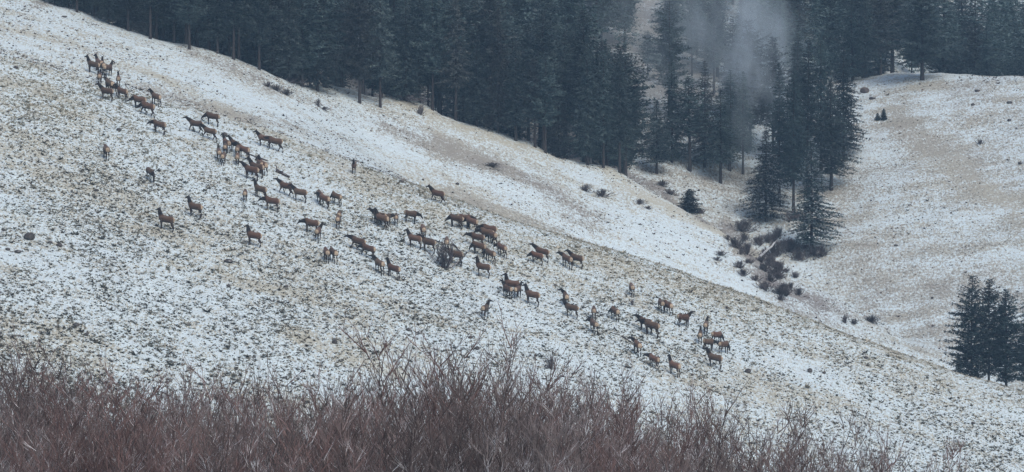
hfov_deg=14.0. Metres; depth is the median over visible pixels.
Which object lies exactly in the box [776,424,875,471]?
willow shrub
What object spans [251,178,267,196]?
elk
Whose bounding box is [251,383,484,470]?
willow shrub
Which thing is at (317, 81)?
fir tree
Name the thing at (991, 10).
pine tree
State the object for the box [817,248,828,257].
bare bush
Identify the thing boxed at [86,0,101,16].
fir tree
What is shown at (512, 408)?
willow shrub
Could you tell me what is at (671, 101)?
fir tree
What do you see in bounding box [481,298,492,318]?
elk
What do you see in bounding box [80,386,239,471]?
willow shrub
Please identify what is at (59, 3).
fir tree
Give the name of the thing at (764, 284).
bare bush
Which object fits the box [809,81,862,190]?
fir tree
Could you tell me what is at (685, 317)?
elk
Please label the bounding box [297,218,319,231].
elk
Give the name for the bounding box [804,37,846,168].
fir tree
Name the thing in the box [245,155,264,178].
elk
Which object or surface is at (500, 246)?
elk
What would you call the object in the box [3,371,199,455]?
willow shrub
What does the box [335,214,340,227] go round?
elk
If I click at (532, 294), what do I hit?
elk
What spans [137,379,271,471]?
willow shrub
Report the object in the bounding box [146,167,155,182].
elk
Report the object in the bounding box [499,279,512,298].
elk
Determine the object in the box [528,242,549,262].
elk
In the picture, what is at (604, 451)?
willow shrub
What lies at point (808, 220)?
fir tree
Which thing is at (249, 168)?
elk
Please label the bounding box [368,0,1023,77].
distant forest
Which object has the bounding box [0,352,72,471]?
willow shrub
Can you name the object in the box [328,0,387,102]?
pine tree
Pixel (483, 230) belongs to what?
elk
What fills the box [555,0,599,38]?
fir tree
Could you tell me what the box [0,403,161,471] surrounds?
willow shrub
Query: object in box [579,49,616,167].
fir tree
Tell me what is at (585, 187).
bare bush
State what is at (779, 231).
bare bush
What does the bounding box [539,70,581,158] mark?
fir tree
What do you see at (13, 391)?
willow shrub
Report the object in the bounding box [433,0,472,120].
fir tree
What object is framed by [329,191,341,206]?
elk
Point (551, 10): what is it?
pine tree
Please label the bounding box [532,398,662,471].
willow shrub
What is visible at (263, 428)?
willow shrub
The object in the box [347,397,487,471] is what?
willow shrub
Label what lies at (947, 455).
willow shrub
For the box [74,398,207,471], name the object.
willow shrub
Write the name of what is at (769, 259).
bare bush
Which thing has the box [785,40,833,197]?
fir tree
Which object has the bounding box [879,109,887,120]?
young conifer
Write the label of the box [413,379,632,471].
willow shrub
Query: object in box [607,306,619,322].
elk
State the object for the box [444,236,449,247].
elk
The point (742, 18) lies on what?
fir tree
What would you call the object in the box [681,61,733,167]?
fir tree
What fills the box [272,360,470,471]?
willow shrub
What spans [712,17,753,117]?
fir tree
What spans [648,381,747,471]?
willow shrub
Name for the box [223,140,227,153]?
elk
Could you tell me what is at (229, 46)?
fir tree
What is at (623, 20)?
fir tree
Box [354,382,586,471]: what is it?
willow shrub
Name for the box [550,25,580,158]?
pine tree
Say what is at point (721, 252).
bare bush
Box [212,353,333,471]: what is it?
willow shrub
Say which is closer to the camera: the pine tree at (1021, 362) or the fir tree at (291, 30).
the pine tree at (1021, 362)
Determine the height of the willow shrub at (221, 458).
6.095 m
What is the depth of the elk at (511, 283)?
466.77 m
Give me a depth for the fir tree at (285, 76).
572.11 m
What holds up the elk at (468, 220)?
on the hillside ground
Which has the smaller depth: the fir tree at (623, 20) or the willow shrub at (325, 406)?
the willow shrub at (325, 406)
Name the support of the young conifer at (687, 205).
on the hillside ground
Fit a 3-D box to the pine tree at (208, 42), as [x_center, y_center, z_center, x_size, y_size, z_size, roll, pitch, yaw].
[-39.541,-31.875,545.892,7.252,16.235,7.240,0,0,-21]
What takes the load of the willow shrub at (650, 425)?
on the hillside ground
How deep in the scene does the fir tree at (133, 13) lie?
544.80 m
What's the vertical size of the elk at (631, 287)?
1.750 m
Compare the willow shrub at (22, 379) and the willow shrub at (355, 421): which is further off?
the willow shrub at (355, 421)
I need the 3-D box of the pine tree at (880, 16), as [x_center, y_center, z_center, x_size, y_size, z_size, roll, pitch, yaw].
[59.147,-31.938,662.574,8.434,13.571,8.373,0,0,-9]
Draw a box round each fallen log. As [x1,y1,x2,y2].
[276,166,289,177]
[758,240,777,258]
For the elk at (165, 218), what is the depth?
455.19 m
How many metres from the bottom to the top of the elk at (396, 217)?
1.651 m
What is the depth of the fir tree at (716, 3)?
655.21 m
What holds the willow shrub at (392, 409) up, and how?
on the hillside ground
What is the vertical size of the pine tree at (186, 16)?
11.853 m
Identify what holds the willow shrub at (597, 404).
on the hillside ground
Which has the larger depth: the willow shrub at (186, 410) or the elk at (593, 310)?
the elk at (593, 310)
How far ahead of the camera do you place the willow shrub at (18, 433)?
96.51 m
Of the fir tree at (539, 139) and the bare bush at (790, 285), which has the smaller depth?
the bare bush at (790, 285)
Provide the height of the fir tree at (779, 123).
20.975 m
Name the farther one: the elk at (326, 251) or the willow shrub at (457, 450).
the elk at (326, 251)
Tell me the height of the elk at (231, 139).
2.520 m
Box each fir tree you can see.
[47,0,75,8]
[53,0,82,7]
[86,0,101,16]
[93,0,129,23]
[99,1,155,30]
[137,0,170,38]
[140,20,200,44]
[153,0,185,42]
[159,0,204,44]
[176,14,206,45]
[179,4,219,47]
[196,0,236,53]
[199,8,256,62]
[220,2,248,56]
[226,0,277,71]
[246,0,305,75]
[247,0,337,83]
[257,11,304,82]
[263,0,308,79]
[292,0,345,91]
[311,0,353,87]
[321,41,356,87]
[327,0,353,87]
[327,0,355,86]
[356,0,386,96]
[364,0,403,107]
[364,0,431,96]
[377,0,397,93]
[377,0,428,100]
[381,2,430,100]
[416,52,439,105]
[425,75,458,118]
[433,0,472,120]
[442,13,487,124]
[452,45,497,126]
[465,23,510,131]
[484,30,540,140]
[488,0,519,64]
[496,43,540,140]
[506,0,542,44]
[531,116,557,151]
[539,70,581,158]
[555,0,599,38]
[563,36,603,165]
[567,104,591,161]
[569,0,594,114]
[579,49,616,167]
[581,39,641,169]
[588,48,635,165]
[593,0,625,52]
[603,57,638,173]
[612,0,636,41]
[638,100,677,173]
[648,0,690,61]
[649,58,696,162]
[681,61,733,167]
[695,0,732,77]
[696,90,745,183]
[708,70,748,171]
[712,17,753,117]
[725,0,758,77]
[727,71,760,174]
[738,128,795,221]
[759,63,802,203]
[761,0,794,73]
[771,0,820,58]
[771,66,810,210]
[777,25,819,166]
[784,22,815,103]
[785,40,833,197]
[785,136,845,248]
[803,0,846,54]
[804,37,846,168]
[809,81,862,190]
[823,47,872,156]
[826,5,874,79]
[867,0,904,74]
[896,0,919,72]
[919,0,973,74]
[938,275,1005,377]
[949,0,970,56]
[953,0,1005,75]
[954,353,966,374]
[958,10,977,73]
[966,278,1019,379]
[972,25,998,75]
[980,289,1023,385]
[987,0,1021,68]
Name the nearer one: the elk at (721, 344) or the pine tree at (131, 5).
the elk at (721, 344)
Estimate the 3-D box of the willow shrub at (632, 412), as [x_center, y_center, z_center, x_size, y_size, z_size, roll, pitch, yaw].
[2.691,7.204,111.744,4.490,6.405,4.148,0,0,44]
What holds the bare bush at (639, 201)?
on the hillside ground
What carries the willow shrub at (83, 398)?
on the hillside ground
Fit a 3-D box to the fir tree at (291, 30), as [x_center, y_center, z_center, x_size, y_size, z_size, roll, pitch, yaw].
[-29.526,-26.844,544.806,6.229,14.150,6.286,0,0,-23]
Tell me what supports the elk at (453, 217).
on the hillside ground
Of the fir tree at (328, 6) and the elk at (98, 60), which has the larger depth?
the fir tree at (328, 6)
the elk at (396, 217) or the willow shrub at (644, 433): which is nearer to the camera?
the willow shrub at (644, 433)
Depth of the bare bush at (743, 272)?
536.78 m
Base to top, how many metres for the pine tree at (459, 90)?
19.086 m
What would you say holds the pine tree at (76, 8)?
on the hillside ground
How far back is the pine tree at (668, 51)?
623.83 m
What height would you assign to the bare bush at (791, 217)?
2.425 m
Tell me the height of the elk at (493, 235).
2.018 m
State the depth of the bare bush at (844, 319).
533.52 m
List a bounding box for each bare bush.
[263,81,274,87]
[271,84,285,91]
[281,88,293,95]
[282,77,310,83]
[314,96,321,107]
[389,94,430,104]
[415,105,426,115]
[425,239,466,268]
[483,162,504,169]
[542,354,557,369]
[580,183,595,192]
[593,188,614,196]
[633,199,648,204]
[654,179,672,187]
[662,188,679,195]
[697,208,705,213]
[716,250,733,255]
[721,216,761,232]
[724,236,745,248]
[732,241,763,255]
[733,260,744,267]
[734,267,752,275]
[737,233,753,240]
[749,275,763,280]
[751,234,766,245]
[752,279,778,291]
[755,255,766,262]
[755,261,772,270]
[763,232,774,243]
[763,240,789,256]
[763,254,780,265]
[765,271,777,282]
[768,260,787,273]
[770,232,778,241]
[771,226,784,238]
[771,285,790,295]
[773,271,785,279]
[774,294,787,300]
[778,237,801,253]
[780,210,805,220]
[786,281,798,290]
[787,248,814,261]
[790,271,800,277]
[793,242,802,251]
[793,287,804,295]
[801,245,830,257]
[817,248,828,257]
[841,314,848,324]
[863,314,884,323]
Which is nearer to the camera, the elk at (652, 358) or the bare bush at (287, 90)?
the elk at (652, 358)
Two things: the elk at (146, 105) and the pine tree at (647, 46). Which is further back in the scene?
the pine tree at (647, 46)
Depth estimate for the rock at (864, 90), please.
645.63 m
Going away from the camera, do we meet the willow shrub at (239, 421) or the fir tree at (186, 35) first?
the willow shrub at (239, 421)
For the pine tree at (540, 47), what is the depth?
566.58 m
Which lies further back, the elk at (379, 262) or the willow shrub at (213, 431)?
the elk at (379, 262)
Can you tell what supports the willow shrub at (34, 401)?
on the hillside ground
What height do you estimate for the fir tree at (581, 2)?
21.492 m
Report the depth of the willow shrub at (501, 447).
95.12 m
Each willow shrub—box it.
[0,311,70,458]
[0,333,177,466]
[0,340,39,431]
[0,348,190,469]
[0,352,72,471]
[0,352,92,471]
[0,353,35,464]
[0,361,170,471]
[0,362,109,458]
[0,363,110,464]
[0,386,145,471]
[0,390,106,471]
[0,391,111,471]
[0,396,84,463]
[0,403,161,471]
[1,387,111,471]
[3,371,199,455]
[9,349,167,471]
[13,354,103,462]
[14,348,120,470]
[23,363,131,471]
[23,369,227,471]
[25,384,151,465]
[30,367,129,454]
[42,392,215,471]
[49,378,255,471]
[58,369,204,465]
[69,369,228,471]
[73,363,258,471]
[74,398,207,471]
[76,360,264,458]
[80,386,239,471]
[81,355,223,440]
[85,376,161,471]
[91,399,268,471]
[93,371,293,471]
[103,397,244,464]
[104,384,326,471]
[124,394,315,471]
[126,384,248,451]
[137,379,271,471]
[138,350,259,470]
[138,377,311,468]
[156,383,304,454]
[160,389,355,471]
[189,363,270,468]
[192,389,355,471]
[195,384,423,471]
[199,384,402,471]
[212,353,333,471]
[212,368,409,471]
[213,356,282,468]
[215,386,385,468]
[216,375,401,471]
[221,389,360,460]
[247,379,383,464]
[251,370,480,471]
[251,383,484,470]
[256,388,490,471]
[259,357,400,471]
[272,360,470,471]
[284,374,392,451]
[285,382,437,471]
[296,366,389,471]
[300,342,543,470]
[300,346,401,471]
[304,372,504,471]
[305,330,648,471]
[306,401,435,468]
[311,374,474,459]
[335,301,567,471]
[341,355,474,471]
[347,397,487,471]
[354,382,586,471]
[356,379,535,467]
[361,344,525,453]
[364,349,503,471]
[375,327,497,470]
[376,346,615,471]
[378,371,620,471]
[381,337,614,458]
[381,383,571,471]
[387,349,592,459]
[399,390,604,471]
[408,362,571,464]
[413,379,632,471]
[422,380,602,471]
[440,346,599,470]
[440,382,616,469]
[455,350,575,471]
[464,352,616,443]
[468,374,707,471]
[481,373,683,471]
[485,381,638,466]
[525,376,588,421]
[529,392,694,471]
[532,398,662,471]
[533,379,687,469]
[534,391,693,471]
[535,358,662,471]
[536,421,640,470]
[546,378,727,471]
[552,367,634,471]
[554,421,715,471]
[555,427,698,471]
[558,363,638,447]
[559,390,699,471]
[588,435,730,471]
[592,353,681,471]
[602,382,719,470]
[603,421,753,471]
[609,391,649,454]
[617,418,732,471]
[623,379,758,471]
[638,407,802,471]
[639,373,729,471]
[640,399,845,471]
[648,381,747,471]
[648,435,723,471]
[680,385,844,471]
[717,407,906,471]
[721,402,887,471]
[731,427,850,471]
[762,415,903,471]
[768,415,836,471]
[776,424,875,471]
[858,437,914,471]
[869,423,976,471]
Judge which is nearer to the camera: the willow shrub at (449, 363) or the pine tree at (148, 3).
the willow shrub at (449, 363)
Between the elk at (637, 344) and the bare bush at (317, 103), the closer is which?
the elk at (637, 344)
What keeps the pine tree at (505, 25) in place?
on the hillside ground
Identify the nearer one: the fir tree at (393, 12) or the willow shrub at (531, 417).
the willow shrub at (531, 417)
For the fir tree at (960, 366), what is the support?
on the hillside ground
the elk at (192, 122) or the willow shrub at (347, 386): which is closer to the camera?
the willow shrub at (347, 386)
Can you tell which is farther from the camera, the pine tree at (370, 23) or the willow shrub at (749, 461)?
the pine tree at (370, 23)
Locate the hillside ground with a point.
(912, 276)
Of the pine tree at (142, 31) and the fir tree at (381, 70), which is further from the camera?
the pine tree at (142, 31)
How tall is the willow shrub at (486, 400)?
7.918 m
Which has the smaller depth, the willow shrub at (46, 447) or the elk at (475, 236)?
the willow shrub at (46, 447)
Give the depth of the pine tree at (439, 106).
571.73 m
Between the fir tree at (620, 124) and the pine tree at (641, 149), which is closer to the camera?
the fir tree at (620, 124)
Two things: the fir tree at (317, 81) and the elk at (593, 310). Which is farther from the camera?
the fir tree at (317, 81)
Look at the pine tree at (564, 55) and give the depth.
576.59 m
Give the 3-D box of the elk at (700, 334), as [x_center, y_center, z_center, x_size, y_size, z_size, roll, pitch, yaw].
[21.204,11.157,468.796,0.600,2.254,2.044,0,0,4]
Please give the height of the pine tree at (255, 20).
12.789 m
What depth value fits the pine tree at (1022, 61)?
679.68 m
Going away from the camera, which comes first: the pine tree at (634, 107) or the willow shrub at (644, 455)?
the willow shrub at (644, 455)
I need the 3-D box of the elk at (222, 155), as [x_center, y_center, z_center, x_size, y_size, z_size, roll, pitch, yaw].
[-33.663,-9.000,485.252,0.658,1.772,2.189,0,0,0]
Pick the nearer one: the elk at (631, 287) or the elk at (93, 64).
the elk at (631, 287)
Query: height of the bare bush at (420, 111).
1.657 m
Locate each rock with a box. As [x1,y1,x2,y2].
[24,232,34,239]
[860,87,868,92]
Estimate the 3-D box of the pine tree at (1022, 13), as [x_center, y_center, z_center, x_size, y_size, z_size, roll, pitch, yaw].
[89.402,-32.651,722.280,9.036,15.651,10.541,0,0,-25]
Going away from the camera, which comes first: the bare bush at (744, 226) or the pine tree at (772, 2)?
the bare bush at (744, 226)
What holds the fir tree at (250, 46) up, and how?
on the hillside ground
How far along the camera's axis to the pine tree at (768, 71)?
612.73 m
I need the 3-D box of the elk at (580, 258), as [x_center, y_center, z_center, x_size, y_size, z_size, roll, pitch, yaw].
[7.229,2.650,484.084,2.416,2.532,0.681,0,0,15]
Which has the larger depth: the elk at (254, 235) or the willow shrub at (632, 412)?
the elk at (254, 235)
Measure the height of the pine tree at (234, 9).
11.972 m
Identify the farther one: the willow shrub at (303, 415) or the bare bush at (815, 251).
the bare bush at (815, 251)
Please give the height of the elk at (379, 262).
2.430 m
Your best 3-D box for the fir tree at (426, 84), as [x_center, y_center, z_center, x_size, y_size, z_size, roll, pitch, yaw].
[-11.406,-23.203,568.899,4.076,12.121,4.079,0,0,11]
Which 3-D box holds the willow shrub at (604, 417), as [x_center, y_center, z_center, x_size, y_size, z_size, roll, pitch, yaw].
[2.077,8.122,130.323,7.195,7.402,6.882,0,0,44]
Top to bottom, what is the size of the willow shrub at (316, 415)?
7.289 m
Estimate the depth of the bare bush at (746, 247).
547.79 m
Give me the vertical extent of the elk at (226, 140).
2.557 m
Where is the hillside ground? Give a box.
[0,0,1023,471]
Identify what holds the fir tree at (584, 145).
on the hillside ground
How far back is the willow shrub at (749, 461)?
116.44 m
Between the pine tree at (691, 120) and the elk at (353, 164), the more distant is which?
the pine tree at (691, 120)
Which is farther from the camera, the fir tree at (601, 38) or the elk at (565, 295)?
the fir tree at (601, 38)
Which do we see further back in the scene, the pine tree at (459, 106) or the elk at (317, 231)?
the pine tree at (459, 106)
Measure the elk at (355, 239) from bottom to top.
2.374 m
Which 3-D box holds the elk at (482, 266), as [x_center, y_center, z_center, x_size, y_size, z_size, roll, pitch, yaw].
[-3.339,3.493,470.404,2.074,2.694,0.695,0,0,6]
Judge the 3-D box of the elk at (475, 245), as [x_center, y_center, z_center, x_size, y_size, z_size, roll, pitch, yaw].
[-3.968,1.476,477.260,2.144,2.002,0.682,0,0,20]
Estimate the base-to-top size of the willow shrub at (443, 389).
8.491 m
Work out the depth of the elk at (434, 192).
493.41 m
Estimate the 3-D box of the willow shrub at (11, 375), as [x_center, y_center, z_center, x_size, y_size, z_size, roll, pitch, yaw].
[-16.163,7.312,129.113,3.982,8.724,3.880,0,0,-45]
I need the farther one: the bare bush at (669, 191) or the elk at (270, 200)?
the bare bush at (669, 191)
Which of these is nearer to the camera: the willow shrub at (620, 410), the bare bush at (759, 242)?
the willow shrub at (620, 410)
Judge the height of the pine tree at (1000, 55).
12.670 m
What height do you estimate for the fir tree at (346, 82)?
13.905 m
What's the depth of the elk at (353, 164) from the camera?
496.01 m
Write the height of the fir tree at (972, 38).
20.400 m
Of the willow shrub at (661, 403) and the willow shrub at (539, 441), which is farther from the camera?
the willow shrub at (661, 403)
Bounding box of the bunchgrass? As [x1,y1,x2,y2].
[0,0,1023,471]
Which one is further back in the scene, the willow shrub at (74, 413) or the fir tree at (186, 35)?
the fir tree at (186, 35)
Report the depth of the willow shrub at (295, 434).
96.29 m
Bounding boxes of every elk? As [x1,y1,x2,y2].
[84,54,99,74]
[93,53,102,71]
[95,82,113,101]
[97,72,101,83]
[100,55,105,75]
[103,60,114,76]
[103,76,113,93]
[103,144,109,160]
[113,82,127,101]
[116,70,120,85]
[127,95,146,110]
[136,101,154,118]
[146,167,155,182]
[147,88,161,106]
[147,119,166,135]
[156,207,174,232]
[182,116,202,134]
[185,194,202,218]
[198,122,216,140]
[201,111,219,126]
[216,144,221,161]
[220,132,230,152]
[220,151,225,165]
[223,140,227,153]
[226,134,238,150]
[232,141,249,160]
[235,144,239,154]
[235,152,239,165]
[237,160,259,180]
[242,189,247,201]
[244,223,261,247]
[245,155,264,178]
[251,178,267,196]
[253,129,270,147]
[255,157,262,173]
[257,153,267,175]
[257,196,279,212]
[260,136,282,152]
[273,177,293,197]
[287,183,307,202]
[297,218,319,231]
[314,191,330,210]
[314,222,325,241]
[323,246,329,263]
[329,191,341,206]
[329,247,337,263]
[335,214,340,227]
[343,233,365,251]
[351,157,356,173]
[356,243,375,258]
[366,207,385,226]
[368,254,384,274]
[373,207,388,229]
[380,213,394,225]
[385,256,400,280]
[394,213,398,226]
[403,227,421,249]
[404,210,422,222]
[417,232,435,253]
[420,224,425,236]
[425,184,444,202]
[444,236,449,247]
[444,247,463,266]
[445,213,463,228]
[458,214,475,228]
[462,216,477,228]
[463,232,484,242]
[469,240,485,256]
[474,227,493,243]
[474,255,491,278]
[475,224,497,240]
[481,248,495,263]
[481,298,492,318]
[485,229,497,245]
[493,242,506,257]
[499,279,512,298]
[502,271,519,295]
[513,281,523,299]
[522,282,540,306]
[526,250,543,265]
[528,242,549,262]
[556,250,572,270]
[558,288,568,301]
[559,297,578,318]
[564,249,583,269]
[585,317,598,334]
[591,305,596,320]
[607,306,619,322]
[627,336,641,356]
[629,282,634,296]
[632,313,652,333]
[635,318,659,338]
[643,353,659,369]
[658,298,664,313]
[664,300,672,315]
[667,353,680,377]
[677,311,694,326]
[697,325,702,344]
[703,315,709,333]
[703,338,718,350]
[703,346,722,369]
[711,331,723,341]
[718,341,731,354]
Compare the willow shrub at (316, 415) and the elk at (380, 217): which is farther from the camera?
the elk at (380, 217)
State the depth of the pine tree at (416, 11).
564.54 m
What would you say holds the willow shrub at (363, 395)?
on the hillside ground
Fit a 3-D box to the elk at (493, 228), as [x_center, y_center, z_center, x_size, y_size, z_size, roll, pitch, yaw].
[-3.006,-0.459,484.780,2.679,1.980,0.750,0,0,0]
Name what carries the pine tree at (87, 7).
on the hillside ground
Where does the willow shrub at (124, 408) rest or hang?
on the hillside ground
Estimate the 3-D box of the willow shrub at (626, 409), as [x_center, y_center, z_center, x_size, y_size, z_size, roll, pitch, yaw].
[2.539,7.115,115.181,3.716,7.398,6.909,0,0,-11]
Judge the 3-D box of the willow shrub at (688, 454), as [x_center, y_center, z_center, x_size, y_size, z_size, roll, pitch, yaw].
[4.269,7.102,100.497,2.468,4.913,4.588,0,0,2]
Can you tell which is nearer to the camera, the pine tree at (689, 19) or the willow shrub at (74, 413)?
the willow shrub at (74, 413)
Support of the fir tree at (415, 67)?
on the hillside ground
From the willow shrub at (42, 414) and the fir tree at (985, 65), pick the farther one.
the fir tree at (985, 65)
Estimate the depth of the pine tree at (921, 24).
646.68 m
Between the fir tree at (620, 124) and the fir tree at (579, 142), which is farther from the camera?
the fir tree at (579, 142)
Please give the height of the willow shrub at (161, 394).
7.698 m
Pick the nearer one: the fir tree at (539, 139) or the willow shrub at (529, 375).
the willow shrub at (529, 375)
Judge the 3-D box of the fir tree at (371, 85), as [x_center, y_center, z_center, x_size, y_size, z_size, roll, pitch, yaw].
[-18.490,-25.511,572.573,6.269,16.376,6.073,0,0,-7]
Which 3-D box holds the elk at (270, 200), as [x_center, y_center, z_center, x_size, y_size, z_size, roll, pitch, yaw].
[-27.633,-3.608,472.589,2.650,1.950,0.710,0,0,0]
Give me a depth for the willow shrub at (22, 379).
111.59 m
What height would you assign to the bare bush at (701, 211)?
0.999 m
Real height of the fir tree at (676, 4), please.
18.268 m
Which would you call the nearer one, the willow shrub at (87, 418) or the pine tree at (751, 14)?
the willow shrub at (87, 418)
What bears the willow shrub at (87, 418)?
on the hillside ground
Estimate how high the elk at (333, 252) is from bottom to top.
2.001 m
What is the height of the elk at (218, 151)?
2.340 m
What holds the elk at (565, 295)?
on the hillside ground
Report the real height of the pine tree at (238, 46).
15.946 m
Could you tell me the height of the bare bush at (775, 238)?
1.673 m
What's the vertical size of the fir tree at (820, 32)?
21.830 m
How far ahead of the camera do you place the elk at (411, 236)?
473.42 m
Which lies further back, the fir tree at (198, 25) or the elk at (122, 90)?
the fir tree at (198, 25)
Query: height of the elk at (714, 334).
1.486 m
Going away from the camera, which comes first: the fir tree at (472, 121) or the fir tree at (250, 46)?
the fir tree at (250, 46)
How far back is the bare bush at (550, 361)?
444.93 m
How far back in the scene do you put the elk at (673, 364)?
454.44 m
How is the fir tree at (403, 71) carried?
on the hillside ground
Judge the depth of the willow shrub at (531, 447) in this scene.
103.57 m
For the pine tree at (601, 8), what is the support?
on the hillside ground
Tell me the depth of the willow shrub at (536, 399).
120.13 m
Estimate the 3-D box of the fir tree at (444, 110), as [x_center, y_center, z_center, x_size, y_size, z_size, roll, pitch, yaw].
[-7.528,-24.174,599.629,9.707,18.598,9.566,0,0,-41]
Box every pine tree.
[67,0,106,16]
[74,1,113,20]
[75,0,77,12]
[110,0,143,30]
[129,16,154,34]
[132,0,166,38]
[138,2,178,40]
[162,0,208,49]
[199,0,218,49]
[208,0,255,59]
[223,0,260,59]
[226,25,267,62]
[231,0,280,70]
[262,0,341,85]
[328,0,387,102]
[338,0,386,94]
[345,0,391,87]
[397,0,442,102]
[404,0,483,114]
[408,0,461,110]
[420,0,493,120]
[424,85,447,110]
[446,35,481,122]
[446,94,470,120]
[463,0,523,127]
[483,1,525,105]
[488,0,539,47]
[494,26,559,141]
[502,13,577,149]
[508,17,581,146]
[518,52,565,153]
[518,57,556,147]
[523,0,572,129]
[524,0,610,54]
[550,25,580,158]
[551,31,578,154]
[559,10,612,162]
[568,40,642,164]
[569,44,665,172]
[574,52,662,176]
[584,0,627,51]
[612,0,640,52]
[615,94,646,160]
[631,30,657,75]
[640,0,695,120]
[666,76,715,171]
[678,0,704,75]
[683,0,714,53]
[687,5,731,93]
[712,19,785,148]
[731,0,771,52]
[744,36,801,145]
[753,0,799,70]
[838,0,896,77]
[859,0,907,74]
[860,0,925,72]
[871,0,961,80]
[932,13,965,73]
[982,0,999,40]
[988,26,1012,75]
[1004,5,1023,61]
[1005,314,1023,381]
[1010,31,1023,75]
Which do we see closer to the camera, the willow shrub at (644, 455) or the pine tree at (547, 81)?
the willow shrub at (644, 455)
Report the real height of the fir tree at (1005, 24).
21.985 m
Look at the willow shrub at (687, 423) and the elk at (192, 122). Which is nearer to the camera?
the willow shrub at (687, 423)
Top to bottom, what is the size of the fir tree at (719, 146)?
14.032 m
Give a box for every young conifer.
[677,189,703,213]
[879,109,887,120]
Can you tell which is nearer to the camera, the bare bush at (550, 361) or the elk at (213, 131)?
the bare bush at (550, 361)
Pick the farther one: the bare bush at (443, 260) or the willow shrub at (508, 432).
the bare bush at (443, 260)
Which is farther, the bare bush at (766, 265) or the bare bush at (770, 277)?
the bare bush at (766, 265)
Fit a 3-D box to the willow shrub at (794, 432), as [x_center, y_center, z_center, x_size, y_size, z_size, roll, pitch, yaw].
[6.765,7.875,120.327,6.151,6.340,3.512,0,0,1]
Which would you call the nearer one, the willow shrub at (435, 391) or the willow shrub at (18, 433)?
the willow shrub at (18, 433)
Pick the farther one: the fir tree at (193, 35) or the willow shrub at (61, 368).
the fir tree at (193, 35)
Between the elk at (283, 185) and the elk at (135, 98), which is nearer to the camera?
the elk at (283, 185)
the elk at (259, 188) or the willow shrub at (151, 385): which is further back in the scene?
the elk at (259, 188)
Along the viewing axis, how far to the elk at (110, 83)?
501.39 m
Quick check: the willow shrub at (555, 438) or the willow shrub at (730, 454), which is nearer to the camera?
the willow shrub at (555, 438)
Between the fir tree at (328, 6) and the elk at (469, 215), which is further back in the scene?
the fir tree at (328, 6)
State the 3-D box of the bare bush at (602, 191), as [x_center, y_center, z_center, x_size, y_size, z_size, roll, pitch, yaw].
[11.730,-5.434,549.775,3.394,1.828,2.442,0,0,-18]
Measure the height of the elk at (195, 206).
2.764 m
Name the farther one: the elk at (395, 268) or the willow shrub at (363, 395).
the elk at (395, 268)
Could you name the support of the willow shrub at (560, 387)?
on the hillside ground
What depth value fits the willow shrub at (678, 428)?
121.56 m
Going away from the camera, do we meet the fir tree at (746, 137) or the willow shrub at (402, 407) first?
the willow shrub at (402, 407)
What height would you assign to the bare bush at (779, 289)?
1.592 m
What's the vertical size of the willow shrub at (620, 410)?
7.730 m
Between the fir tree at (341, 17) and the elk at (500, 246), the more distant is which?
the fir tree at (341, 17)
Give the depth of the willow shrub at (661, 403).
128.74 m
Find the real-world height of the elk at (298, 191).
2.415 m
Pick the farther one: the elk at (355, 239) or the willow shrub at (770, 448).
the elk at (355, 239)
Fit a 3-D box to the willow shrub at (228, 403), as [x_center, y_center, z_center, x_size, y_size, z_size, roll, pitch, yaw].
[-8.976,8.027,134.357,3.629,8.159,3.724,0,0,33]
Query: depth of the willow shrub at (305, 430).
110.08 m
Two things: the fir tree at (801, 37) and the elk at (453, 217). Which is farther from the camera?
the fir tree at (801, 37)
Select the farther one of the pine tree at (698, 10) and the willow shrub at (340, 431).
the pine tree at (698, 10)
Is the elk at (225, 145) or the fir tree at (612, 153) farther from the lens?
the fir tree at (612, 153)
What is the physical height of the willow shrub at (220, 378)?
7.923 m
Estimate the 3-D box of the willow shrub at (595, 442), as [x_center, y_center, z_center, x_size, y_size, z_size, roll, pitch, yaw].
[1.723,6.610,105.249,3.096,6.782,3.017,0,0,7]
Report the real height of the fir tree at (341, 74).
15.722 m
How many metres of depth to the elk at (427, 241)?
473.19 m
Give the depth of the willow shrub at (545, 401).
144.56 m
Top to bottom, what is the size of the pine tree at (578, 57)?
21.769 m
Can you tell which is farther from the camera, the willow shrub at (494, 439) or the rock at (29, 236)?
the rock at (29, 236)
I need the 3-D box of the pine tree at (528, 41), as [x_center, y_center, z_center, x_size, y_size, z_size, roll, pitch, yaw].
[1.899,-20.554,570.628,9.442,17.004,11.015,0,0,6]
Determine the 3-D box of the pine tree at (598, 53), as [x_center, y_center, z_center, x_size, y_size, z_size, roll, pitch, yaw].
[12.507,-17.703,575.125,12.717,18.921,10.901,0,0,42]
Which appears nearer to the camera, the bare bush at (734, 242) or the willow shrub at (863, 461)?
the willow shrub at (863, 461)
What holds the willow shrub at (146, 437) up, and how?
on the hillside ground
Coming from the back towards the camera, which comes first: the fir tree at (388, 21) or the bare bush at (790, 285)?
the fir tree at (388, 21)
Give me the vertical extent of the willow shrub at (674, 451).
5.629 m
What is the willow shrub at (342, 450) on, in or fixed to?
on the hillside ground
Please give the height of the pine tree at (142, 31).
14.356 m
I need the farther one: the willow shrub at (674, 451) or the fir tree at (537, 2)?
the fir tree at (537, 2)
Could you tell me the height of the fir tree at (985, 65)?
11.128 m
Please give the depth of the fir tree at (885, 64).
682.21 m
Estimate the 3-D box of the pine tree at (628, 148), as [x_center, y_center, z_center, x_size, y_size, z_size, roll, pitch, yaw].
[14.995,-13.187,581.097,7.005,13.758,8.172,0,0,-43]
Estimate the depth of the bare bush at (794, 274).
570.53 m
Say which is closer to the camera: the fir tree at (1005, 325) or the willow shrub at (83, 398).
the willow shrub at (83, 398)
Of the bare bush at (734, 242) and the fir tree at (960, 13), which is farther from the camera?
the fir tree at (960, 13)
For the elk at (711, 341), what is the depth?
466.63 m
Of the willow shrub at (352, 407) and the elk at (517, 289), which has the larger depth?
the elk at (517, 289)

